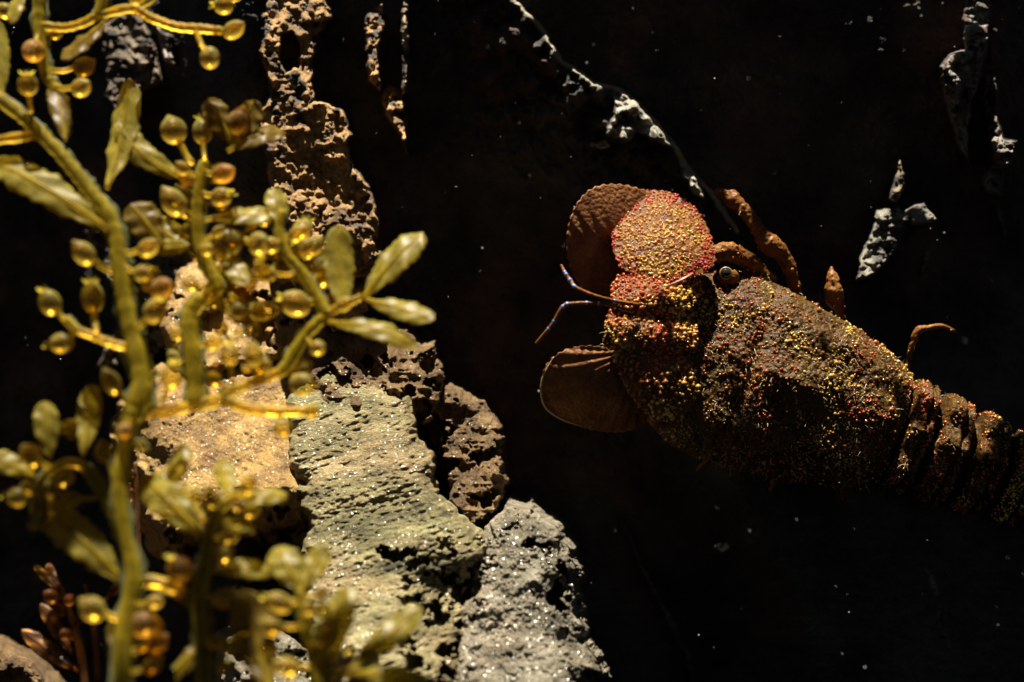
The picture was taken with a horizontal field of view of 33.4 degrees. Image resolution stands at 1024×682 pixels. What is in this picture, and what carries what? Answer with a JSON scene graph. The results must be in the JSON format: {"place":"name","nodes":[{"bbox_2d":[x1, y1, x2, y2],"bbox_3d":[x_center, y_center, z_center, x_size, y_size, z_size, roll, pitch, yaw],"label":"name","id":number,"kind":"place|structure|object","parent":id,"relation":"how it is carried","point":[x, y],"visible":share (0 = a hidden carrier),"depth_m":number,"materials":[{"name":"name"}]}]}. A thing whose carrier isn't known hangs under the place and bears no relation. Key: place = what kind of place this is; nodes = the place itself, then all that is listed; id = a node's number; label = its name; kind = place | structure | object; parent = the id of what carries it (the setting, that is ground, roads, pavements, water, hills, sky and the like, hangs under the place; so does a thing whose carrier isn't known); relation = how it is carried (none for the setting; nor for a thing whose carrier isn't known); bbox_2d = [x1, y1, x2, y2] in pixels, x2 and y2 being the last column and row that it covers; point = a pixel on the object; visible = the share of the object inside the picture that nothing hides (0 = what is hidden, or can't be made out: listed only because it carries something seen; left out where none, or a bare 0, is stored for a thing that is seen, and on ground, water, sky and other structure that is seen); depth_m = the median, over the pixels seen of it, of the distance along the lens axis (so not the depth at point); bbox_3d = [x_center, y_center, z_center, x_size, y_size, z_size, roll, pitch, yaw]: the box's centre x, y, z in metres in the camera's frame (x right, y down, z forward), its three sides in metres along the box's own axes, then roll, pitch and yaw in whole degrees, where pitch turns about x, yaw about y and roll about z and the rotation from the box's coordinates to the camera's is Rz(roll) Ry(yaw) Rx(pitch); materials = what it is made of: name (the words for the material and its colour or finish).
{"place":"outdoors","nodes":[
{"label":"outdoors","id":0,"kind":"place"},
{"bbox_2d":[13,8,954,676],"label":"drifting specks","id":1,"kind":"object","parent":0,"point":[433,278],"visible":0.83,"depth_m":0.85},
{"bbox_2d":[0,0,1023,681],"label":"rock wall","id":2,"kind":"structure","parent":0,"point":[396,118],"depth_m":0.99,"materials":[{"name":"black stone"}]},
{"bbox_2d":[0,635,64,681],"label":"rock","id":3,"kind":"object","parent":2,"relation":"on","point":[18,663],"visible":1,"depth_m":0.90,"materials":[{"name":"brown stone"}]},
{"bbox_2d":[21,563,119,681],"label":"seaweed","id":4,"kind":"object","parent":2,"relation":"attached to","point":[52,653],"visible":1,"depth_m":0.83,"materials":[{"name":"brown plant"}]},
{"bbox_2d":[0,22,188,681],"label":"seaweed","id":5,"kind":"object","parent":2,"relation":"attached to","point":[95,207],"visible":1,"depth_m":0.77,"materials":[{"name":"green plant"}]},
{"bbox_2d":[0,384,145,585],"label":"seaweed","id":6,"kind":"object","parent":5,"relation":"attached to","point":[73,533],"visible":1,"depth_m":0.75,"materials":[{"name":"green plant"}]},
{"bbox_2d":[0,0,244,137],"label":"seaweed","id":7,"kind":"object","parent":5,"relation":"attached to","point":[41,58],"visible":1,"depth_m":0.82,"materials":[{"name":"brown plant"}]},
{"bbox_2d":[106,444,287,681],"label":"seaweed","id":8,"kind":"object","parent":5,"relation":"attached to","point":[164,496],"visible":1,"depth_m":0.74,"materials":[{"name":"green plant"}]},
{"bbox_2d":[228,545,425,681],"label":"seaweed","id":9,"kind":"object","parent":8,"relation":"attached to","point":[251,626],"visible":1,"depth_m":0.72,"materials":[{"name":"green plant"}]},
{"bbox_2d":[114,98,434,437],"bbox_3d":[-0.113,-0.037,0.794,0.156,0.160,0.069,0,0,0],"label":"seaweed","id":10,"kind":"object","parent":5,"relation":"attached to","point":[393,262],"visible":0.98,"depth_m":0.80,"materials":[{"name":"green plant"}]},
{"bbox_2d":[111,359,307,560],"bbox_3d":[-0.180,0.059,1.022,0.154,0.153,0.254,0,0,0],"label":"rock","id":11,"kind":"object","parent":2,"relation":"on","point":[256,447],"visible":0.46,"depth_m":0.92,"materials":[{"name":"beige stone"}]},
{"bbox_2d":[130,462,141,550],"bbox_3d":[-0.192,0.092,0.868,0.008,0.059,0.027,0,0,-25],"label":"seaweed","id":12,"kind":"object","parent":11,"relation":"attached to","point":[133,499],"visible":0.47,"depth_m":0.87,"materials":[{"name":"brown plant"}]},
{"bbox_2d":[158,247,329,371],"bbox_3d":[-0.167,-0.031,1.066,0.136,0.113,0.241,0,0,0],"label":"rock","id":13,"kind":"object","parent":11,"relation":"on","point":[274,338],"visible":0.3,"depth_m":0.97,"materials":[{"name":"beige stone"}]},
{"bbox_2d":[214,619,309,681],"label":"rock","id":14,"kind":"object","parent":2,"relation":"on","point":[289,643],"visible":0.44,"depth_m":0.88,"materials":[{"name":"grey stone"}]},
{"bbox_2d":[283,371,486,681],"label":"rock","id":15,"kind":"object","parent":2,"relation":"on","point":[390,527],"visible":0.67,"depth_m":0.88,"materials":[{"name":"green stone"}]},
{"bbox_2d":[298,317,446,430],"bbox_3d":[-0.097,0.017,1.026,0.120,0.086,0.215,0,0,0],"label":"rock","id":16,"kind":"object","parent":15,"relation":"on","point":[418,375],"visible":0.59,"depth_m":0.94,"materials":[{"name":"brown stone"}]},
{"bbox_2d":[261,204,272,231],"bbox_3d":[-0.116,-0.066,1.061,0.086,0.088,0.215,0,0,-11],"label":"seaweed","id":17,"kind":"object","parent":16,"relation":"on","point":[269,227],"depth_m":0.99,"materials":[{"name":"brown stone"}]},
{"bbox_2d":[423,380,512,527],"bbox_3d":[-0.029,0.076,1.016,0.067,0.107,0.220,0,0,0],"label":"rock","id":18,"kind":"object","parent":2,"relation":"on","point":[465,435],"visible":0.72,"depth_m":0.95,"materials":[{"name":"brown stone"}]},
{"bbox_2d":[450,493,611,681],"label":"rock","id":19,"kind":"object","parent":2,"relation":"on","point":[525,616],"visible":0.9,"depth_m":0.86,"materials":[{"name":"grey stone"}]},
{"bbox_2d":[535,183,1023,526],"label":"slipper lobster","id":20,"kind":"object","parent":2,"relation":"attached to","point":[758,370],"visible":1,"depth_m":0.92}
]}

